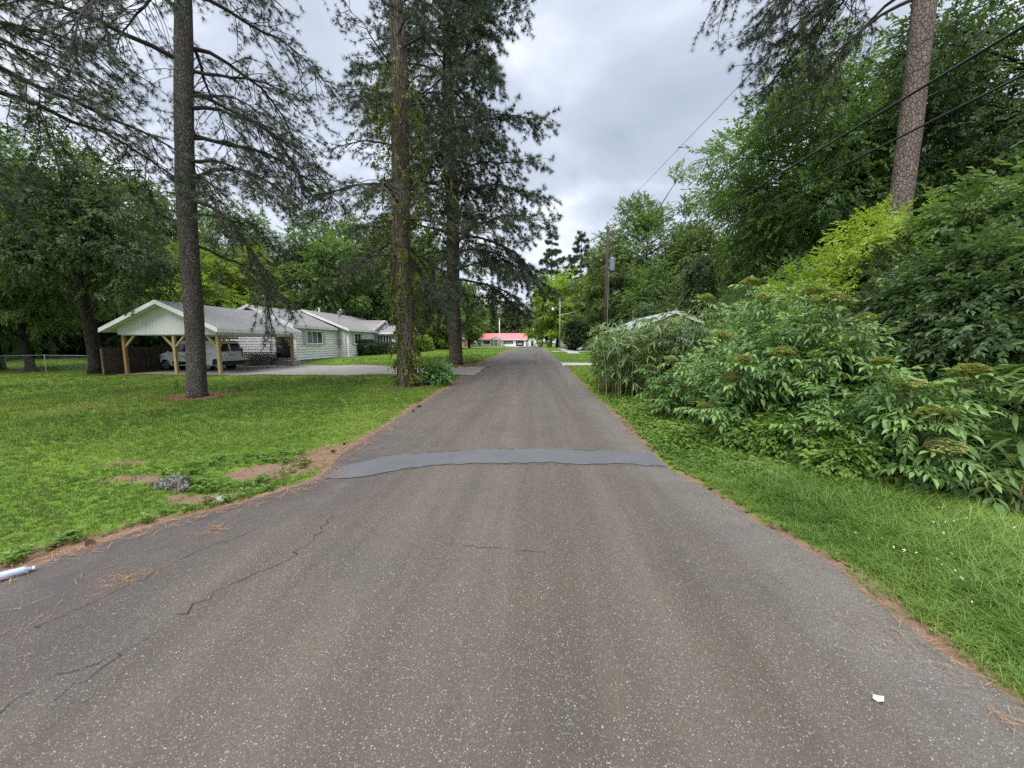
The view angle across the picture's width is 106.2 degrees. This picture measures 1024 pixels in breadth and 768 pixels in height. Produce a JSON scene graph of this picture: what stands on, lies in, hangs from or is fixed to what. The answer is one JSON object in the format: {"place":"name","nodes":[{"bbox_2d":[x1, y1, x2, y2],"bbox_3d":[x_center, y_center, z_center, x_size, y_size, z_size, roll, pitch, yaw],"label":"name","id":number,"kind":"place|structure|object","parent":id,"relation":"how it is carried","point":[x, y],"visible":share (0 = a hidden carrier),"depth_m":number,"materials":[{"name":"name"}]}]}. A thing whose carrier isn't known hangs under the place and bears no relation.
{"place":"outdoors","nodes":[
{"label":"outdoors","id":0,"kind":"place"},
{"bbox_2d":[108,365,483,374],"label":"driveway","id":1,"kind":"structure","parent":0,"point":[311,369],"depth_m":22.59,"materials":[{"name":"concrete"}]},
{"bbox_2d":[98,300,301,374],"bbox_3d":[-18.194,-2.776,23.606,6.500,3.943,7.320,0,6,3],"label":"carport","id":2,"kind":"object","parent":1,"relation":"on","point":[163,319],"visible":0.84,"depth_m":20.57,"materials":[{"name":"wood"}]},
{"bbox_2d":[160,339,243,369],"bbox_3d":[-19.529,-1.864,24.010,4.590,1.920,2.180,1,6,7],"label":"panel van","id":3,"kind":"object","parent":1,"relation":"on","point":[232,354],"visible":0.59,"depth_m":23.28,"materials":[{"name":"paint"}]},
{"bbox_2d":[0,346,1023,767],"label":"road","id":4,"kind":"structure","parent":0,"point":[670,620],"depth_m":2.27,"materials":[{"name":"asphalt"}]},
{"bbox_2d":[0,566,35,580],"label":"plastic bottle","id":5,"kind":"object","parent":4,"relation":"on","point":[13,573],"visible":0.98,"depth_m":2.86,"materials":[{"name":"plastic"}]},
{"bbox_2d":[323,448,665,477],"bbox_3d":[-0.186,1.111,5.662,4.685,0.027,1.084,-1,6,-7],"label":"road patch","id":6,"kind":"object","parent":4,"relation":"on","point":[390,463],"visible":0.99,"depth_m":5.65,"materials":[{"name":"asphalt"}]},
{"bbox_2d":[0,343,1023,705],"bbox_3d":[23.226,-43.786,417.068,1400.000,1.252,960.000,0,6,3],"label":"ground","id":7,"kind":"structure","parent":0,"point":[240,473],"depth_m":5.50,"materials":[{"name":"plant"}]},
{"bbox_2d":[0,324,60,359],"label":"understory bush","id":8,"kind":"object","parent":7,"relation":"on","point":[10,348],"visible":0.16,"depth_m":32.47,"materials":[{"name":"green plant"}]},
{"bbox_2d":[0,131,63,208],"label":"leafy tree","id":9,"kind":"object","parent":7,"relation":"on","point":[10,152],"visible":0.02,"depth_m":37.12,"materials":[{"name":"green plant"}]},
{"bbox_2d":[0,354,87,372],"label":"chain link fence","id":10,"kind":"object","parent":7,"relation":"on","point":[45,361],"visible":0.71,"depth_m":21.78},
{"bbox_2d":[11,313,97,357],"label":"understory bush","id":11,"kind":"object","parent":7,"relation":"on","point":[72,343],"visible":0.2,"depth_m":34.86,"materials":[{"name":"green plant"}]},
{"bbox_2d":[0,189,121,369],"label":"leafy tree","id":12,"kind":"object","parent":7,"relation":"on","point":[4,340],"visible":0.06,"depth_m":24.68,"materials":[{"name":"green plant"}]},
{"bbox_2d":[0,128,121,358],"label":"leafy tree","id":13,"kind":"object","parent":7,"relation":"on","point":[53,339],"visible":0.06,"depth_m":31.96,"materials":[{"name":"green plant"}]},
{"bbox_2d":[0,170,150,371],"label":"leafy tree","id":14,"kind":"object","parent":7,"relation":"on","point":[14,313],"visible":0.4,"depth_m":22.28,"materials":[{"name":"green plant"}]},
{"bbox_2d":[0,83,204,374],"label":"leafy tree","id":15,"kind":"object","parent":7,"relation":"on","point":[83,251],"visible":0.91,"depth_m":19.23,"materials":[{"name":"green plant"}]},
{"bbox_2d":[4,135,201,344],"bbox_3d":[-35.119,-11.479,35.356,10.969,18.304,13.724,0,6,3],"label":"leafy tree","id":16,"kind":"object","parent":7,"relation":"on","point":[166,231],"visible":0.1,"depth_m":34.68,"materials":[{"name":"green plant"}]},
{"bbox_2d":[77,313,159,347],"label":"understory bush","id":17,"kind":"object","parent":7,"relation":"on","point":[113,340],"visible":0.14,"depth_m":34.79,"materials":[{"name":"green plant"}]},
{"bbox_2d":[0,0,257,244],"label":"pine tree","id":18,"kind":"object","parent":7,"relation":"on","point":[80,100],"visible":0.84,"depth_m":11.42,"materials":[{"name":"green plant"}]},
{"bbox_2d":[99,346,185,375],"bbox_3d":[-21.252,-1.686,24.679,0.165,1.722,9.299,0,6,2],"label":"wooden fence","id":19,"kind":"object","parent":7,"relation":"on","point":[144,359],"visible":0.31,"depth_m":21.82,"materials":[{"name":"brown wood"}]},
{"bbox_2d":[140,336,184,346],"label":"understory bush","id":20,"kind":"object","parent":7,"relation":"on","point":[162,341],"visible":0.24,"depth_m":36.27,"materials":[{"name":"green plant"}]},
{"bbox_2d":[149,474,192,491],"bbox_3d":[-4.182,1.262,4.779,0.511,0.318,0.350,0,6,3],"label":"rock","id":21,"kind":"object","parent":7,"relation":"on","point":[178,483],"visible":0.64,"depth_m":4.67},
{"bbox_2d":[0,0,357,398],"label":"pine tree","id":22,"kind":"object","parent":7,"relation":"on","point":[187,177],"visible":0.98,"depth_m":11.67,"materials":[{"name":"green plant"}]},
{"bbox_2d":[125,196,236,291],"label":"leafy tree","id":23,"kind":"object","parent":7,"relation":"on","point":[202,232],"visible":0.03,"depth_m":45.08,"materials":[{"name":"green plant"}]},
{"bbox_2d":[107,241,259,341],"bbox_3d":[-27.672,-7.588,33.628,9.632,10.992,10.274,0,6,3],"label":"leafy tree","id":24,"kind":"object","parent":7,"relation":"on","point":[226,299],"visible":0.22,"depth_m":33.28,"materials":[{"name":"green plant"}]},
{"bbox_2d":[167,233,250,339],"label":"leafy tree","id":25,"kind":"object","parent":7,"relation":"on","point":[239,255],"visible":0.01,"depth_m":40.34,"materials":[{"name":"green plant"}]},
{"bbox_2d":[198,188,288,273],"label":"leafy tree","id":26,"kind":"object","parent":7,"relation":"on","point":[260,221],"visible":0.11,"depth_m":53.84,"materials":[{"name":"green plant"}]},
{"bbox_2d":[202,243,293,340],"bbox_3d":[-26.963,-8.118,37.802,9.487,10.901,8.220,0,6,3],"label":"leafy tree","id":27,"kind":"object","parent":7,"relation":"on","point":[242,276],"visible":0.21,"depth_m":36.64,"materials":[{"name":"green plant"}]},
{"bbox_2d":[218,242,295,308],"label":"leafy tree","id":28,"kind":"object","parent":7,"relation":"on","point":[262,250],"visible":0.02,"depth_m":46.41,"materials":[{"name":"green plant"}]},
{"bbox_2d":[267,222,314,299],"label":"leafy tree","id":29,"kind":"object","parent":7,"relation":"on","point":[280,233],"visible":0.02,"depth_m":53.81,"materials":[{"name":"green plant"}]},
{"bbox_2d":[268,231,348,311],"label":"leafy tree","id":30,"kind":"object","parent":7,"relation":"on","point":[293,256],"visible":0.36,"depth_m":45.51,"materials":[{"name":"green plant"}]},
{"bbox_2d":[221,304,418,365],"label":"white house","id":31,"kind":"structure","parent":7,"relation":"on","point":[338,334],"depth_m":31.94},
{"bbox_2d":[274,337,290,357],"bbox_3d":[-17.070,-3.018,28.703,1.360,2.140,0.105,0,6,3],"label":"door","id":32,"kind":"structure","parent":31,"relation":"in","point":[285,352],"depth_m":28.75,"materials":[{"name":"black plastic"}]},
{"bbox_2d":[306,330,322,343],"bbox_3d":[-15.912,-3.743,31.030,0.081,1.080,2.310,0,6,3],"label":"window","id":33,"kind":"structure","parent":31,"relation":"in","point":[315,338],"depth_m":31.04,"materials":[{"name":"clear glass"}]},
{"bbox_2d":[281,213,372,316],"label":"leafy tree","id":34,"kind":"object","parent":7,"relation":"on","point":[318,274],"visible":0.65,"depth_m":42.99,"materials":[{"name":"green plant"}]},
{"bbox_2d":[303,185,390,303],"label":"leafy tree","id":35,"kind":"object","parent":7,"relation":"on","point":[336,230],"visible":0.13,"depth_m":50.99,"materials":[{"name":"green plant"}]},
{"bbox_2d":[332,248,394,319],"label":"leafy tree","id":36,"kind":"object","parent":7,"relation":"on","point":[378,315],"visible":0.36,"depth_m":47.82,"materials":[{"name":"green plant"}]},
{"bbox_2d":[357,338,376,355],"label":"garden shrub","id":37,"kind":"object","parent":7,"relation":"on","point":[364,347],"visible":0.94,"depth_m":36.85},
{"bbox_2d":[347,228,391,321],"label":"leafy tree","id":38,"kind":"object","parent":7,"relation":"on","point":[375,252],"visible":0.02,"depth_m":57.87,"materials":[{"name":"green plant"}]},
{"bbox_2d":[376,341,396,353],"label":"clipped hedge","id":39,"kind":"object","parent":7,"relation":"on","point":[383,347],"visible":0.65,"depth_m":39.25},
{"bbox_2d":[278,0,504,387],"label":"pine tree","id":40,"kind":"object","parent":7,"relation":"on","point":[397,20],"visible":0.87,"depth_m":13.73,"materials":[{"name":"green plant"}]},
{"bbox_2d":[345,44,458,387],"bbox_3d":[-4.089,-5.376,14.366,3.896,11.960,3.915,-5,8,-41],"label":"climbing vine","id":41,"kind":"object","parent":40,"relation":"attached to","point":[415,276],"visible":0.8,"depth_m":14.15,"materials":[{"name":"green plant"}]},
{"bbox_2d":[365,238,427,333],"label":"leafy tree","id":42,"kind":"object","parent":7,"relation":"on","point":[377,304],"visible":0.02,"depth_m":53.86,"materials":[{"name":"green plant"}]},
{"bbox_2d":[383,226,446,303],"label":"leafy tree","id":43,"kind":"object","parent":7,"relation":"on","point":[432,244],"visible":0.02,"depth_m":64.05,"materials":[{"name":"green plant"}]},
{"bbox_2d":[415,334,435,351],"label":"garden shrub","id":44,"kind":"object","parent":7,"relation":"on","point":[426,343],"visible":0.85,"depth_m":44.80,"materials":[{"name":"green plant"}]},
{"bbox_2d":[417,355,460,386],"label":"sapling bush","id":45,"kind":"object","parent":7,"relation":"on","point":[437,373],"visible":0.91,"depth_m":15.31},
{"bbox_2d":[424,301,465,348],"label":"leafy tree","id":46,"kind":"object","parent":7,"relation":"on","point":[441,341],"visible":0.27,"depth_m":54.24,"materials":[{"name":"green plant"}]},
{"bbox_2d":[421,320,470,348],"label":"understory bush","id":47,"kind":"object","parent":7,"relation":"on","point":[437,346],"visible":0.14,"depth_m":55.97,"materials":[{"name":"green plant"}]},
{"bbox_2d":[335,0,565,364],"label":"pine tree","id":48,"kind":"object","parent":7,"relation":"on","point":[484,11],"visible":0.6,"depth_m":22.67,"materials":[{"name":"green plant"}]},
{"bbox_2d":[460,266,492,347],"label":"leafy tree","id":49,"kind":"object","parent":7,"relation":"on","point":[473,330],"visible":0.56,"depth_m":64.39,"materials":[{"name":"green plant"}]},
{"bbox_2d":[475,294,502,345],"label":"leafy tree","id":50,"kind":"object","parent":7,"relation":"on","point":[491,329],"visible":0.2,"depth_m":148.53,"materials":[{"name":"green plant"}]},
{"bbox_2d":[479,333,526,345],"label":"red roofed house","id":51,"kind":"structure","parent":7,"relation":"on","point":[506,339],"depth_m":139.77,"materials":[{"name":"white paint"}]},
{"bbox_2d":[0,384,1023,708],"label":"weeds","id":52,"kind":"object","parent":7,"relation":"on","point":[982,600],"visible":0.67,"depth_m":3.48,"materials":[{"name":"plant"}]},
{"bbox_2d":[0,361,1023,734],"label":"pine straw","id":53,"kind":"object","parent":7,"relation":"on","point":[182,397],"visible":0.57,"depth_m":3.38,"materials":[{"name":"plant"}]},
{"bbox_2d":[496,301,528,332],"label":"leafy tree","id":54,"kind":"object","parent":7,"relation":"on","point":[511,329],"visible":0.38,"depth_m":153.00,"materials":[{"name":"green plant"}]},
{"bbox_2d":[530,232,570,346],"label":"pine tree","id":55,"kind":"object","parent":7,"relation":"on","point":[551,253],"visible":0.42,"depth_m":99.48,"materials":[{"name":"green plant"}]},
{"bbox_2d":[519,263,591,346],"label":"leafy tree","id":56,"kind":"object","parent":7,"relation":"on","point":[549,325],"visible":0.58,"depth_m":76.28,"materials":[{"name":"green plant"}]},
{"bbox_2d":[560,318,591,349],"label":"leafy tree","id":57,"kind":"object","parent":7,"relation":"on","point":[576,338],"visible":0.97,"depth_m":48.37,"materials":[{"name":"green plant"}]},
{"bbox_2d":[562,230,601,304],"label":"pine tree","id":58,"kind":"object","parent":7,"relation":"on","point":[575,258],"visible":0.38,"depth_m":101.03,"materials":[{"name":"green plant"}]},
{"bbox_2d":[572,310,602,350],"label":"understory bush","id":59,"kind":"object","parent":7,"relation":"on","point":[587,324],"visible":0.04,"depth_m":48.46,"materials":[{"name":"green plant"}]},
{"bbox_2d":[565,265,614,322],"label":"leafy tree","id":60,"kind":"object","parent":7,"relation":"on","point":[581,311],"visible":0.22,"depth_m":54.15,"materials":[{"name":"green plant"}]},
{"bbox_2d":[602,224,614,357],"bbox_3d":[7.464,-6.955,30.059,1.045,10.764,0.470,0,6,3],"label":"utility pole","id":61,"kind":"object","parent":7,"relation":"on","point":[610,264],"visible":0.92,"depth_m":29.75,"materials":[{"name":"brown wood"}]},
{"bbox_2d":[612,0,820,217],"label":"power cable","id":62,"kind":"object","parent":61,"relation":"attached to","point":[734,90],"visible":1,"depth_m":10.49,"materials":[{"name":"rubber"}]},
{"bbox_2d":[607,0,987,248],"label":"power cable","id":63,"kind":"object","parent":61,"relation":"attached to","point":[841,95],"visible":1,"depth_m":7.24,"materials":[{"name":"rubber"}]},
{"bbox_2d":[607,24,1023,278],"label":"power cable","id":64,"kind":"object","parent":61,"relation":"attached to","point":[939,76],"visible":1,"depth_m":5.85,"materials":[{"name":"rubber"}]},
{"bbox_2d":[607,74,1023,283],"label":"power cable","id":65,"kind":"object","parent":61,"relation":"attached to","point":[975,99],"visible":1,"depth_m":6.24,"materials":[{"name":"rubber"}]},
{"bbox_2d":[608,6,1023,254],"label":"power cable","id":66,"kind":"object","parent":61,"relation":"attached to","point":[864,101],"visible":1,"depth_m":6.60,"materials":[{"name":"rubber"}]},
{"bbox_2d":[580,323,648,385],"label":"cane clump","id":67,"kind":"object","parent":7,"relation":"on","point":[590,344],"visible":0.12,"depth_m":15.41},
{"bbox_2d":[579,229,652,335],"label":"leafy tree","id":68,"kind":"object","parent":7,"relation":"on","point":[597,305],"visible":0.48,"depth_m":43.61,"materials":[{"name":"green plant"}]},
{"bbox_2d":[581,317,676,396],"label":"cane clump","id":69,"kind":"object","parent":7,"relation":"on","point":[619,359],"visible":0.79,"depth_m":12.16,"materials":[{"name":"plant"}]},
{"bbox_2d":[591,291,672,332],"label":"understory bush","id":70,"kind":"object","parent":7,"relation":"on","point":[613,319],"visible":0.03,"depth_m":40.87,"materials":[{"name":"green plant"}]},
{"bbox_2d":[587,157,708,304],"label":"leafy tree","id":71,"kind":"object","parent":7,"relation":"on","point":[659,230],"visible":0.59,"depth_m":43.30,"materials":[{"name":"green plant"}]},
{"bbox_2d":[613,253,683,326],"bbox_3d":[13.752,-7.795,38.696,7.070,9.802,8.005,-5,8,-38],"label":"leafy tree","id":72,"kind":"object","parent":7,"relation":"on","point":[654,289],"visible":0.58,"depth_m":37.70,"materials":[{"name":"green plant"}]},
{"bbox_2d":[607,310,703,363],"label":"pale house","id":73,"kind":"structure","parent":7,"relation":"on","point":[661,316],"depth_m":21.57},
{"bbox_2d":[631,363,716,421],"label":"elderberry bush","id":74,"kind":"object","parent":7,"relation":"on","point":[665,401],"visible":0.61,"depth_m":8.57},
{"bbox_2d":[620,302,729,395],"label":"cane clump","id":75,"kind":"object","parent":7,"relation":"on","point":[683,346],"visible":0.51,"depth_m":11.26,"materials":[{"name":"plant"}]},
{"bbox_2d":[617,287,734,328],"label":"understory bush","id":76,"kind":"object","parent":7,"relation":"on","point":[669,299],"visible":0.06,"depth_m":32.61,"materials":[{"name":"green plant"}]},
{"bbox_2d":[671,254,722,354],"bbox_3d":[10.585,-3.743,22.260,2.669,7.255,2.593,4,8,36],"label":"vine covered snag","id":77,"kind":"object","parent":7,"relation":"on","point":[696,264],"visible":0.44,"depth_m":21.66,"materials":[{"name":"green plant"}]},
{"bbox_2d":[655,187,739,300],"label":"leafy tree","id":78,"kind":"object","parent":7,"relation":"on","point":[700,241],"visible":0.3,"depth_m":40.02,"materials":[{"name":"green plant"}]},
{"bbox_2d":[661,247,736,304],"bbox_3d":[18.023,-7.373,36.491,6.842,9.485,7.747,-1,6,-13],"label":"leafy tree","id":79,"kind":"object","parent":7,"relation":"on","point":[722,273],"visible":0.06,"depth_m":34.10,"materials":[{"name":"green plant"}]},
{"bbox_2d":[666,278,776,322],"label":"understory bush","id":80,"kind":"object","parent":7,"relation":"on","point":[723,291],"visible":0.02,"depth_m":30.34,"materials":[{"name":"green plant"}]},
{"bbox_2d":[711,290,751,322],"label":"understory bush","id":81,"kind":"object","parent":7,"relation":"on","point":[728,305],"visible":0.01,"depth_m":26.86,"materials":[{"name":"green plant"}]},
{"bbox_2d":[704,223,780,293],"bbox_3d":[24.219,-9.218,39.027,10.329,12.647,9.122,-5,8,-41],"label":"leafy tree","id":82,"kind":"object","parent":7,"relation":"on","point":[711,249],"visible":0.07,"depth_m":38.05,"materials":[{"name":"green plant"}]},
{"bbox_2d":[697,323,808,423],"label":"bramble","id":83,"kind":"object","parent":7,"relation":"on","point":[746,350],"visible":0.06,"depth_m":7.09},
{"bbox_2d":[666,275,840,400],"bbox_3d":[5.185,-0.572,8.040,3.698,3.219,3.486,0,6,3],"label":"elderberry bush","id":84,"kind":"object","parent":7,"relation":"on","point":[747,316],"visible":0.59,"depth_m":7.59,"materials":[{"name":"plant"}]},
{"bbox_2d":[656,308,855,436],"bbox_3d":[4.471,-0.116,6.809,3.380,2.332,2.983,0,6,3],"label":"elderberry bush","id":85,"kind":"object","parent":7,"relation":"on","point":[738,378],"visible":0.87,"depth_m":6.21,"materials":[{"name":"plant"}]},
{"bbox_2d":[708,400,821,459],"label":"bramble","id":86,"kind":"object","parent":7,"relation":"on","point":[733,436],"visible":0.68,"depth_m":5.65,"materials":[{"name":"plant"}]},
{"bbox_2d":[703,249,860,359],"bbox_3d":[7.684,-1.039,9.727,5.353,4.764,4.182,2,7,20],"label":"roadside shrub","id":87,"kind":"object","parent":7,"relation":"on","point":[731,297],"visible":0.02,"depth_m":9.79,"materials":[{"name":"green plant"}]},
{"bbox_2d":[681,373,921,483],"bbox_3d":[4.403,0.668,5.531,2.983,1.698,2.318,-1,6,-6],"label":"elderberry bush","id":88,"kind":"object","parent":7,"relation":"on","point":[786,427],"visible":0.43,"depth_m":5.42,"materials":[{"name":"plant"}]},
{"bbox_2d":[743,92,878,284],"bbox_3d":[26.804,-12.605,33.945,12.728,20.749,11.375,-5,8,-40],"label":"leafy tree","id":89,"kind":"object","parent":7,"relation":"on","point":[801,176],"visible":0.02,"depth_m":33.31,"materials":[{"name":"green plant"}]},
{"bbox_2d":[688,0,937,240],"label":"pine tree","id":90,"kind":"object","parent":7,"relation":"on","point":[921,29],"visible":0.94,"depth_m":12.02,"materials":[{"name":"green plant"}]},
{"bbox_2d":[677,0,1023,313],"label":"leafy tree","id":91,"kind":"object","parent":7,"relation":"on","point":[831,204],"visible":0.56,"depth_m":16.25,"materials":[{"name":"green plant"}]},
{"bbox_2d":[741,194,980,318],"bbox_3d":[8.614,-1.610,9.737,5.108,6.048,5.399,3,7,29],"label":"vine mound","id":92,"kind":"object","parent":7,"relation":"on","point":[858,241],"visible":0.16,"depth_m":8.81,"materials":[{"name":"green plant"}]},
{"bbox_2d":[748,277,983,430],"bbox_3d":[5.431,-0.166,6.093,3.362,2.830,2.969,0,6,3],"label":"elderberry bush","id":93,"kind":"object","parent":7,"relation":"on","point":[848,350],"visible":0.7,"depth_m":5.64,"materials":[{"name":"plant"}]},
{"bbox_2d":[780,419,956,490],"bbox_3d":[4.451,0.992,5.134,1.763,1.078,1.809,0,6,3],"label":"bramble","id":94,"kind":"object","parent":7,"relation":"on","point":[840,460],"visible":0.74,"depth_m":4.67,"materials":[{"name":"plant"}]},
{"bbox_2d":[821,266,917,359],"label":"elderberry bush","id":95,"kind":"object","parent":7,"relation":"on","point":[881,285],"depth_m":6.74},
{"bbox_2d":[810,220,948,351],"bbox_3d":[7.920,-0.987,8.169,3.898,4.791,3.757,0,6,3],"label":"roadside shrub","id":96,"kind":"object","parent":7,"relation":"on","point":[882,260],"visible":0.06,"depth_m":7.72,"materials":[{"name":"green plant"}]},
{"bbox_2d":[800,355,1023,517],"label":"elderberry bush","id":97,"kind":"object","parent":7,"relation":"on","point":[926,423],"visible":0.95,"depth_m":4.29,"materials":[{"name":"plant"}]},
{"bbox_2d":[887,300,950,355],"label":"elderberry bush","id":98,"kind":"object","parent":7,"relation":"on","point":[925,305],"visible":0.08,"depth_m":5.46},
{"bbox_2d":[856,378,1023,500],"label":"bramble","id":99,"kind":"object","parent":7,"relation":"on","point":[987,423],"depth_m":4.85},
{"bbox_2d":[857,155,1023,348],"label":"leafy tree","id":100,"kind":"object","parent":7,"relation":"on","point":[957,208],"visible":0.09,"depth_m":7.12,"materials":[{"name":"green plant"}]},
{"bbox_2d":[862,309,1023,483],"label":"roadside shrub","id":101,"kind":"object","parent":7,"relation":"on","point":[1021,358],"visible":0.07,"depth_m":4.93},
{"bbox_2d":[864,0,1023,249],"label":"leafy tree","id":102,"kind":"object","parent":7,"relation":"on","point":[985,141],"visible":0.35,"depth_m":12.95,"materials":[{"name":"green plant"}]},
{"bbox_2d":[866,215,1023,415],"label":"roadside shrub","id":103,"kind":"object","parent":7,"relation":"on","point":[937,275],"visible":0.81,"depth_m":5.16,"materials":[{"name":"green plant"}]},
{"bbox_2d":[909,236,1023,486],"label":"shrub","id":104,"kind":"object","parent":7,"relation":"on","point":[1015,256],"visible":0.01,"depth_m":4.88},
{"bbox_2d":[923,110,1023,229],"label":"leafy tree","id":105,"kind":"object","parent":7,"relation":"on","point":[1016,149],"visible":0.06,"depth_m":10.71,"materials":[{"name":"green plant"}]},
{"bbox_2d":[927,364,1023,512],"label":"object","id":106,"kind":"object","parent":7,"relation":"on","point":[1003,435],"visible":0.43,"depth_m":4.22,"materials":[{"name":"plant"}]},
{"bbox_2d":[0,0,1023,342],"label":"sky","id":107,"kind":"structure","parent":0,"point":[628,88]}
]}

